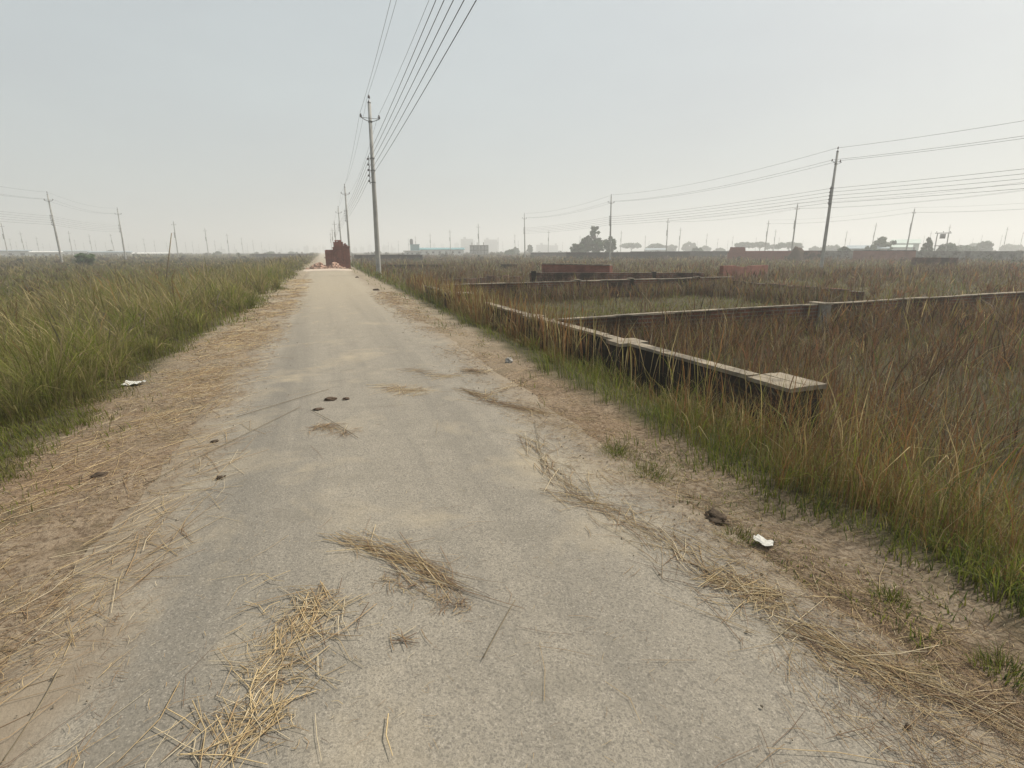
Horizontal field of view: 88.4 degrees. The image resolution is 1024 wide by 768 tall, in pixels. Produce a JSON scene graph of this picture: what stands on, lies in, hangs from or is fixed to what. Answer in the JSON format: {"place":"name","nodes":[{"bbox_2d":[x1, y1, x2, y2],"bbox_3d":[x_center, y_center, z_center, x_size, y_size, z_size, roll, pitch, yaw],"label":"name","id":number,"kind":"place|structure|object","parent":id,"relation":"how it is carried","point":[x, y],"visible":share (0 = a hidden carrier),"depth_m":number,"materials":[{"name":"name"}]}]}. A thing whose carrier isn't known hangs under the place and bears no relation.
{"place":"outdoors","nodes":[
{"label":"outdoors","id":0,"kind":"place"},
{"bbox_2d":[0,253,1023,767],"bbox_3d":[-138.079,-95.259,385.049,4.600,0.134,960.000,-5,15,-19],"label":"road","id":1,"kind":"structure","parent":0,"point":[388,465],"depth_m":2.38,"materials":[{"name":"concrete"}]},
{"bbox_2d":[3,667,59,759],"bbox_3d":[-1.699,1.160,1.879,0.014,0.004,0.411,-5,15,-19],"label":"stalk","id":2,"kind":"object","parent":1,"relation":"on","point":[33,715],"visible":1,"depth_m":1.85,"materials":[{"name":"brown plant"}]},
{"bbox_2d":[75,570,411,767],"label":"straw clump","id":3,"kind":"object","parent":1,"relation":"on","point":[251,697],"visible":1,"depth_m":2.00,"materials":[{"name":"plant"}]},
{"bbox_2d":[302,419,362,438],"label":"straw clump","id":4,"kind":"object","parent":1,"relation":"on","point":[331,427],"visible":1,"depth_m":4.81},
{"bbox_2d":[366,383,435,396],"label":"straw clump","id":5,"kind":"object","parent":1,"relation":"on","point":[406,390],"visible":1,"depth_m":6.13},
{"bbox_2d":[387,626,431,649],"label":"straw clump","id":6,"kind":"object","parent":1,"relation":"on","point":[404,638],"visible":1,"depth_m":2.19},
{"bbox_2d":[320,519,501,606],"bbox_3d":[-0.565,0.908,2.796,1.183,0.019,0.445,10,17,34],"label":"straw clump","id":7,"kind":"object","parent":1,"relation":"on","point":[401,551],"visible":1,"depth_m":2.75,"materials":[{"name":"plant"}]},
{"bbox_2d":[358,562,471,621],"bbox_3d":[-0.426,0.994,2.468,0.661,0.011,0.421,13,20,43],"label":"straw clump","id":8,"kind":"object","parent":1,"relation":"on","point":[423,580],"visible":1,"depth_m":2.50,"materials":[{"name":"plant"}]},
{"bbox_2d":[324,539,523,608],"bbox_3d":[-0.508,0.943,2.666,1.267,0.010,0.173,10,17,35],"label":"stalk","id":9,"kind":"object","parent":1,"relation":"on","point":[421,572],"visible":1,"depth_m":2.63,"materials":[{"name":"plant"}]},
{"bbox_2d":[398,366,471,379],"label":"straw clump","id":10,"kind":"object","parent":1,"relation":"on","point":[420,370],"visible":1,"depth_m":6.91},
{"bbox_2d":[442,386,567,418],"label":"straw clump","id":11,"kind":"object","parent":1,"relation":"on","point":[508,405],"visible":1,"depth_m":5.61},
{"bbox_2d":[507,433,608,502],"bbox_3d":[0.290,0.594,4.054,0.464,0.019,1.437,-4,15,-16],"label":"straw clump","id":12,"kind":"object","parent":1,"relation":"on","point":[552,466],"visible":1,"depth_m":3.85,"materials":[{"name":"plant"}]},
{"bbox_2d":[620,456,681,483],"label":"grass tuft","id":13,"kind":"object","parent":1,"relation":"on","point":[646,472],"visible":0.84,"depth_m":3.87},
{"bbox_2d":[541,467,763,610],"bbox_3d":[0.758,0.830,3.131,0.813,0.022,1.664,-5,15,-19],"label":"straw clump","id":14,"kind":"object","parent":1,"relation":"on","point":[639,526],"visible":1,"depth_m":3.00,"materials":[{"name":"plant"}]},
{"bbox_2d":[704,508,729,525],"bbox_3d":[1.258,0.808,3.230,0.140,0.042,0.194,-5,15,-19],"label":"clod","id":15,"kind":"object","parent":1,"relation":"on","point":[717,517],"visible":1,"depth_m":3.21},
{"bbox_2d":[708,521,764,547],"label":"grass tuft","id":16,"kind":"object","parent":1,"relation":"on","point":[740,532],"visible":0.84,"depth_m":3.02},
{"bbox_2d":[694,547,830,641],"bbox_3d":[1.143,0.979,2.542,0.544,0.028,0.797,3,15,12],"label":"straw clump","id":17,"kind":"object","parent":1,"relation":"on","point":[749,594],"visible":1,"depth_m":2.50,"materials":[{"name":"plant"}]},
{"bbox_2d":[0,250,1023,734],"bbox_3d":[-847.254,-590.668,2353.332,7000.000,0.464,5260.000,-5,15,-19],"label":"ground","id":18,"kind":"structure","parent":0,"point":[48,546],"depth_m":3.74,"materials":[{"name":"soil"}]},
{"bbox_2d":[0,250,31,256],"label":"shed","id":19,"kind":"structure","parent":18,"relation":"on","point":[17,252],"depth_m":211.44,"materials":[{"name":"metal"}]},
{"bbox_2d":[29,251,62,257],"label":"shed","id":20,"kind":"structure","parent":18,"relation":"on","point":[40,253],"depth_m":202.53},
{"bbox_2d":[44,191,62,263],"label":"power pole","id":21,"kind":"object","parent":18,"relation":"on","point":[56,236],"visible":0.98,"depth_m":87.83,"materials":[{"name":"concrete"}]},
{"bbox_2d":[50,250,89,254],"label":"shed","id":22,"kind":"structure","parent":18,"relation":"on","point":[67,252],"depth_m":313.38,"materials":[{"name":"metal"}]},
{"bbox_2d":[73,253,95,265],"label":"shrub","id":23,"kind":"object","parent":18,"relation":"on","point":[87,259],"visible":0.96,"depth_m":72.06,"materials":[{"name":"green plant"}]},
{"bbox_2d":[88,251,131,255],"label":"shed","id":24,"kind":"structure","parent":18,"relation":"on","point":[99,253],"depth_m":223.03,"materials":[{"name":"metal"}]},
{"bbox_2d":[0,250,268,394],"bbox_3d":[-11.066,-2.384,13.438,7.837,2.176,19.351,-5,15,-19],"label":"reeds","id":25,"kind":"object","parent":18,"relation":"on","point":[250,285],"visible":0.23,"depth_m":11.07,"materials":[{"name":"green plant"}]},
{"bbox_2d":[0,259,282,332],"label":"tussocks","id":26,"kind":"object","parent":18,"relation":"on","point":[10,272],"visible":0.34,"depth_m":39.31,"materials":[{"name":"green plant"}]},
{"bbox_2d":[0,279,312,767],"bbox_3d":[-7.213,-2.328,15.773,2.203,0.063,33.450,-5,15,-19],"label":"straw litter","id":27,"kind":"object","parent":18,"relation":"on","point":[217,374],"visible":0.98,"depth_m":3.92,"materials":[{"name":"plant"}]},
{"bbox_2d":[0,252,318,534],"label":"grass","id":28,"kind":"structure","parent":18,"relation":"on","point":[300,261],"depth_m":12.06,"materials":[{"name":"plant"}]},
{"bbox_2d":[253,254,313,256],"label":"boundary wall","id":29,"kind":"structure","parent":18,"relation":"on","point":[266,255],"depth_m":186.78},
{"bbox_2d":[305,262,332,268],"bbox_3d":[-17.698,-10.790,48.214,2.276,0.784,2.632,-14,20,-43],"label":"brick rubble","id":30,"kind":"object","parent":18,"relation":"on","point":[319,265],"visible":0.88,"depth_m":47.94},
{"bbox_2d":[303,268,352,271],"bbox_3d":[-16.360,-10.151,46.713,4.000,0.136,6.000,-5,15,-19],"label":"sand patch","id":31,"kind":"object","parent":18,"relation":"on","point":[333,269],"visible":0.89,"depth_m":45.28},
{"bbox_2d":[324,250,333,266],"bbox_3d":[-17.378,-11.809,50.059,0.920,1.866,1.532,-5,15,-19],"label":"brick stack","id":32,"kind":"object","parent":18,"relation":"on","point":[328,257],"visible":0.77,"depth_m":49.35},
{"bbox_2d":[338,208,341,241],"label":"power pole","id":33,"kind":"object","parent":18,"relation":"on","point":[339,224],"visible":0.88,"depth_m":116.97,"materials":[{"name":"concrete"}]},
{"bbox_2d":[337,0,435,226],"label":"power line","id":34,"kind":"object","parent":33,"relation":"attached to","point":[402,79],"visible":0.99,"depth_m":16.67,"materials":[{"name":"metal"}]},
{"bbox_2d":[334,0,443,233],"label":"power line","id":35,"kind":"object","parent":33,"relation":"attached to","point":[406,82],"visible":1,"depth_m":15.86,"materials":[{"name":"metal"}]},
{"bbox_2d":[332,240,350,268],"bbox_3d":[-16.296,-12.314,50.205,1.684,2.766,1.719,-5,15,-19],"label":"brick stack","id":36,"kind":"object","parent":18,"relation":"on","point":[341,254],"visible":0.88,"depth_m":49.47,"materials":[{"name":"brick"}]},
{"bbox_2d":[341,186,350,259],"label":"power pole","id":37,"kind":"object","parent":18,"relation":"on","point":[346,219],"visible":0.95,"depth_m":79.24,"materials":[{"name":"concrete"}]},
{"bbox_2d":[344,0,453,216],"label":"power line","id":38,"kind":"object","parent":37,"relation":"attached to","point":[411,85],"visible":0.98,"depth_m":14.54,"materials":[{"name":"metal"}]},
{"bbox_2d":[339,0,463,228],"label":"power line","id":39,"kind":"object","parent":37,"relation":"attached to","point":[418,85],"visible":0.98,"depth_m":13.99,"materials":[{"name":"metal"}]},
{"bbox_2d":[337,0,476,233],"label":"power line","id":40,"kind":"object","parent":37,"relation":"attached to","point":[428,83],"visible":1,"depth_m":12.80,"materials":[{"name":"metal"}]},
{"bbox_2d":[360,95,381,275],"bbox_3d":[-9.212,-12.518,35.250,1.325,12.440,0.370,-6,15,-22],"label":"power pole","id":41,"kind":"object","parent":18,"relation":"on","point":[376,228],"visible":0.94,"depth_m":35.03,"materials":[{"name":"concrete"}]},
{"bbox_2d":[354,255,422,260],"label":"boundary wall","id":42,"kind":"structure","parent":18,"relation":"on","point":[396,257],"depth_m":111.74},
{"bbox_2d":[419,248,464,255],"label":"shed","id":43,"kind":"structure","parent":18,"relation":"on","point":[454,251],"depth_m":240.53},
{"bbox_2d":[424,285,471,311],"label":"boundary wall","id":44,"kind":"structure","parent":18,"relation":"on","point":[449,298],"depth_m":15.64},
{"bbox_2d":[461,237,472,251],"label":"apartment block","id":45,"kind":"structure","parent":18,"relation":"on","point":[466,243],"depth_m":723.79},
{"bbox_2d":[470,242,487,254],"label":"frame building","id":46,"kind":"structure","parent":18,"relation":"on","point":[483,248],"depth_m":244.20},
{"bbox_2d":[410,276,551,320],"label":"wall weeds","id":47,"kind":"object","parent":18,"relation":"on","point":[468,297],"depth_m":16.14,"materials":[{"name":"green plant"}]},
{"bbox_2d":[442,275,522,283],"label":"boundary wall","id":48,"kind":"structure","parent":18,"relation":"on","point":[485,279],"depth_m":30.86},
{"bbox_2d":[484,238,497,251],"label":"apartment block","id":49,"kind":"structure","parent":18,"relation":"on","point":[492,245],"depth_m":764.35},
{"bbox_2d":[0,321,1023,759],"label":"grit","id":50,"kind":"object","parent":18,"relation":"on","point":[554,465],"visible":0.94,"depth_m":2.64,"materials":[{"name":"gravel"}]},
{"bbox_2d":[0,282,1023,767],"bbox_3d":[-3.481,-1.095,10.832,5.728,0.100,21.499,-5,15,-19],"label":"straw litter","id":51,"kind":"object","parent":18,"relation":"on","point":[892,643],"visible":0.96,"depth_m":2.61,"materials":[{"name":"plant"}]},
{"bbox_2d":[5,250,1023,267],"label":"scrub","id":52,"kind":"object","parent":18,"relation":"on","point":[183,257],"visible":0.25,"depth_m":113.48,"materials":[{"name":"green plant"}]},
{"bbox_2d":[531,252,565,256],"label":"boundary wall","id":53,"kind":"structure","parent":18,"relation":"on","point":[535,254],"depth_m":164.40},
{"bbox_2d":[542,263,612,272],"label":"boundary wall","id":54,"kind":"structure","parent":18,"relation":"on","point":[575,268],"depth_m":29.12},
{"bbox_2d":[570,243,584,251],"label":"broadleaf tree","id":55,"kind":"object","parent":18,"relation":"on","point":[575,247],"visible":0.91,"depth_m":163.89,"materials":[{"name":"green plant"}]},
{"bbox_2d":[435,276,732,297],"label":"dividing wall","id":56,"kind":"structure","parent":18,"relation":"on","point":[628,281],"depth_m":22.77,"materials":[{"name":"concrete"}]},
{"bbox_2d":[586,226,601,248],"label":"broadleaf tree","id":57,"kind":"object","parent":18,"relation":"on","point":[594,229],"visible":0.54,"depth_m":167.21,"materials":[{"name":"green plant"}]},
{"bbox_2d":[589,238,604,251],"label":"broadleaf tree","id":58,"kind":"object","parent":18,"relation":"on","point":[598,244],"visible":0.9,"depth_m":161.49,"materials":[{"name":"green plant"}]},
{"bbox_2d":[455,277,756,305],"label":"wall weeds","id":59,"kind":"object","parent":18,"relation":"on","point":[662,290],"depth_m":21.66,"materials":[{"name":"green plant"}]},
{"bbox_2d":[602,236,616,251],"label":"broadleaf tree","id":60,"kind":"object","parent":18,"relation":"on","point":[613,245],"visible":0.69,"depth_m":164.62,"materials":[{"name":"green plant"}]},
{"bbox_2d":[608,194,613,259],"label":"power pole","id":61,"kind":"object","parent":18,"relation":"on","point":[611,203],"visible":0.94,"depth_m":94.99,"materials":[{"name":"concrete"}]},
{"bbox_2d":[593,437,637,458],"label":"grass tuft","id":62,"kind":"object","parent":18,"relation":"on","point":[617,446],"visible":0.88,"depth_m":4.28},
{"bbox_2d":[530,271,703,281],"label":"boundary wall","id":63,"kind":"structure","parent":18,"relation":"on","point":[565,276],"depth_m":26.89,"materials":[{"name":"concrete"}]},
{"bbox_2d":[566,252,689,258],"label":"boundary wall","id":64,"kind":"structure","parent":18,"relation":"on","point":[627,254],"depth_m":120.63,"materials":[{"name":"concrete"}]},
{"bbox_2d":[621,242,641,250],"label":"broadleaf tree","id":65,"kind":"object","parent":18,"relation":"on","point":[637,245],"visible":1,"depth_m":355.20,"materials":[{"name":"green plant"}]},
{"bbox_2d":[481,303,826,450],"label":"boundary wall","id":66,"kind":"structure","parent":18,"relation":"on","point":[648,350],"depth_m":6.27,"materials":[{"name":"concrete"}]},
{"bbox_2d":[406,271,930,510],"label":"tall stems","id":67,"kind":"object","parent":18,"relation":"on","point":[478,302],"visible":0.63,"depth_m":7.93,"materials":[{"name":"green plant"}]},
{"bbox_2d":[630,251,728,257],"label":"boundary wall","id":68,"kind":"structure","parent":18,"relation":"on","point":[706,253],"depth_m":136.80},
{"bbox_2d":[349,253,1023,649],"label":"grass","id":69,"kind":"structure","parent":18,"relation":"on","point":[767,493],"depth_m":4.66,"materials":[{"name":"plant"}]},
{"bbox_2d":[351,252,1023,578],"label":"dry grass","id":70,"kind":"structure","parent":18,"relation":"on","point":[884,440],"depth_m":5.45,"materials":[{"name":"plant"}]},
{"bbox_2d":[681,242,697,250],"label":"broadleaf tree","id":71,"kind":"object","parent":18,"relation":"on","point":[686,247],"visible":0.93,"depth_m":383.89,"materials":[{"name":"green plant"}]},
{"bbox_2d":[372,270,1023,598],"bbox_3d":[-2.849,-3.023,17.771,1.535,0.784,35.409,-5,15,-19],"label":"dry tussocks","id":72,"kind":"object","parent":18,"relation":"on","point":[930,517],"visible":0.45,"depth_m":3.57,"materials":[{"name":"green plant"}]},
{"bbox_2d":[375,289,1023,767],"bbox_3d":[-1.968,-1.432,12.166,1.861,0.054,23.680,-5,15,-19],"label":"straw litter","id":73,"kind":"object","parent":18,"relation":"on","point":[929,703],"visible":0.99,"depth_m":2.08,"materials":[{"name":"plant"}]},
{"bbox_2d":[404,261,1023,296],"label":"wall weeds","id":74,"kind":"object","parent":18,"relation":"on","point":[889,270],"depth_m":36.41,"materials":[{"name":"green plant"}]},
{"bbox_2d":[727,247,745,260],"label":"brick pile","id":75,"kind":"object","parent":18,"relation":"on","point":[734,252],"visible":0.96,"depth_m":97.66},
{"bbox_2d":[719,265,767,280],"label":"boundary wall","id":76,"kind":"structure","parent":18,"relation":"on","point":[755,268],"depth_m":33.21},
{"bbox_2d":[753,534,775,545],"bbox_3d":[1.400,0.869,2.919,0.071,0.032,0.109,-10,17,-35],"label":"paper scrap","id":77,"kind":"object","parent":18,"relation":"on","point":[759,539],"visible":1,"depth_m":2.92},
{"bbox_2d":[746,251,790,260],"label":"boundary wall","id":78,"kind":"structure","parent":18,"relation":"on","point":[758,255],"depth_m":98.17,"materials":[{"name":"brick"}]},
{"bbox_2d":[553,291,1023,344],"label":"dividing wall","id":79,"kind":"structure","parent":18,"relation":"on","point":[741,311],"depth_m":12.04,"materials":[{"name":"concrete"}]},
{"bbox_2d":[775,242,803,250],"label":"broadleaf tree","id":80,"kind":"object","parent":18,"relation":"on","point":[788,245],"visible":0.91,"depth_m":281.26,"materials":[{"name":"green plant"}]},
{"bbox_2d":[682,277,897,304],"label":"wall weeds","id":81,"kind":"object","parent":18,"relation":"on","point":[790,295],"depth_m":19.87,"materials":[{"name":"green plant"}]},
{"bbox_2d":[788,246,803,260],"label":"soil mound","id":82,"kind":"object","parent":18,"relation":"on","point":[796,252],"visible":0.45,"depth_m":92.11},
{"bbox_2d":[576,295,1023,365],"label":"wall weeds","id":83,"kind":"object","parent":18,"relation":"on","point":[839,316],"depth_m":11.50,"materials":[{"name":"brown plant"}]},
{"bbox_2d":[736,280,864,300],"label":"side wall","id":84,"kind":"structure","parent":18,"relation":"on","point":[834,290],"depth_m":20.28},
{"bbox_2d":[803,251,821,260],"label":"boundary wall","id":85,"kind":"structure","parent":18,"relation":"on","point":[811,255],"depth_m":95.04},
{"bbox_2d":[819,147,841,267],"bbox_3d":[31.795,-17.103,52.801,1.325,12.440,0.370,-6,16,-22],"label":"power pole","id":86,"kind":"object","parent":18,"relation":"on","point":[827,221],"visible":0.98,"depth_m":52.68,"materials":[{"name":"concrete"}]},
{"bbox_2d":[528,179,1016,230],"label":"power line","id":87,"kind":"object","parent":86,"relation":"attached to","point":[816,197],"visible":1,"depth_m":51.93,"materials":[{"name":"metal"}]},
{"bbox_2d":[532,169,1019,227],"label":"power line","id":88,"kind":"object","parent":86,"relation":"attached to","point":[817,190],"visible":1,"depth_m":52.02,"materials":[{"name":"metal"}]},
{"bbox_2d":[532,136,1020,217],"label":"power line","id":89,"kind":"object","parent":86,"relation":"attached to","point":[830,160],"visible":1,"depth_m":48.80,"materials":[{"name":"metal"}]},
{"bbox_2d":[538,174,1018,228],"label":"power line","id":90,"kind":"object","parent":86,"relation":"attached to","point":[826,192],"visible":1,"depth_m":50.83,"materials":[{"name":"metal"}]},
{"bbox_2d":[535,183,1023,231],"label":"power line","id":91,"kind":"object","parent":86,"relation":"attached to","point":[821,200],"visible":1,"depth_m":51.04,"materials":[{"name":"metal"}]},
{"bbox_2d":[539,121,1019,212],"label":"power line","id":92,"kind":"object","parent":86,"relation":"attached to","point":[814,154],"visible":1,"depth_m":51.29,"materials":[{"name":"metal"}]},
{"bbox_2d":[538,138,1023,217],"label":"power line","id":93,"kind":"object","parent":86,"relation":"attached to","point":[821,165],"visible":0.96,"depth_m":51.23,"materials":[{"name":"metal"}]},
{"bbox_2d":[543,188,1023,232],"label":"power line","id":94,"kind":"object","parent":86,"relation":"attached to","point":[824,203],"visible":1,"depth_m":50.94,"materials":[{"name":"metal"}]},
{"bbox_2d":[825,251,853,260],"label":"boundary wall","id":95,"kind":"structure","parent":18,"relation":"on","point":[841,254],"depth_m":96.30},
{"bbox_2d":[847,245,889,250],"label":"shed","id":96,"kind":"structure","parent":18,"relation":"on","point":[855,247],"depth_m":151.99,"materials":[{"name":"metal"}]},
{"bbox_2d":[741,598,1023,764],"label":"straw clump","id":97,"kind":"object","parent":18,"relation":"on","point":[838,651],"visible":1,"depth_m":2.04,"materials":[{"name":"plant"}]},
{"bbox_2d":[871,236,896,249],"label":"shrub","id":98,"kind":"object","parent":18,"relation":"on","point":[881,242],"visible":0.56,"depth_m":150.03,"materials":[{"name":"green plant"}]},
{"bbox_2d":[853,250,915,260],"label":"boundary wall","id":99,"kind":"structure","parent":18,"relation":"on","point":[886,254],"depth_m":89.43,"materials":[{"name":"concrete"}]},
{"bbox_2d":[861,579,916,611],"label":"grass tuft","id":100,"kind":"object","parent":18,"relation":"on","point":[890,596],"visible":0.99,"depth_m":2.46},
{"bbox_2d":[782,564,1007,685],"bbox_3d":[1.724,1.030,2.377,0.592,0.034,0.799,-9,17,-31],"label":"straw clump","id":101,"kind":"object","parent":18,"relation":"on","point":[923,641],"visible":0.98,"depth_m":2.37,"materials":[{"name":"plant"}]},
{"bbox_2d":[891,239,921,250],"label":"shed","id":102,"kind":"structure","parent":18,"relation":"on","point":[915,243],"depth_m":199.25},
{"bbox_2d":[920,237,933,250],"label":"broadleaf tree","id":103,"kind":"object","parent":18,"relation":"on","point":[928,246],"visible":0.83,"depth_m":126.20,"materials":[{"name":"green plant"}]},
{"bbox_2d":[911,257,958,266],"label":"boundary wall","id":104,"kind":"structure","parent":18,"relation":"on","point":[930,260],"depth_m":57.39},
{"bbox_2d":[936,243,958,250],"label":"broadleaf tree","id":105,"kind":"object","parent":18,"relation":"on","point":[951,247],"visible":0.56,"depth_m":138.84,"materials":[{"name":"green plant"}]},
{"bbox_2d":[957,245,978,250],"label":"shrub","id":106,"kind":"object","parent":18,"relation":"on","point":[965,248],"visible":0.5,"depth_m":176.76,"materials":[{"name":"green plant"}]},
{"bbox_2d":[915,251,1023,261],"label":"boundary wall","id":107,"kind":"structure","parent":18,"relation":"on","point":[998,255],"depth_m":86.94,"materials":[{"name":"concrete"}]},
{"bbox_2d":[977,240,993,250],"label":"broadleaf tree","id":108,"kind":"object","parent":18,"relation":"on","point":[985,245],"visible":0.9,"depth_m":203.17,"materials":[{"name":"green plant"}]},
{"bbox_2d":[955,631,1023,694],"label":"grass tuft","id":109,"kind":"object","parent":18,"relation":"on","point":[998,664],"visible":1,"depth_m":2.07,"materials":[{"name":"plant"}]},
{"bbox_2d":[999,243,1023,250],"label":"broadleaf tree","id":110,"kind":"object","parent":18,"relation":"on","point":[1009,247],"visible":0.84,"depth_m":321.15,"materials":[{"name":"green plant"}]},
{"bbox_2d":[0,0,1023,251],"label":"sky","id":111,"kind":"structure","parent":0,"point":[236,119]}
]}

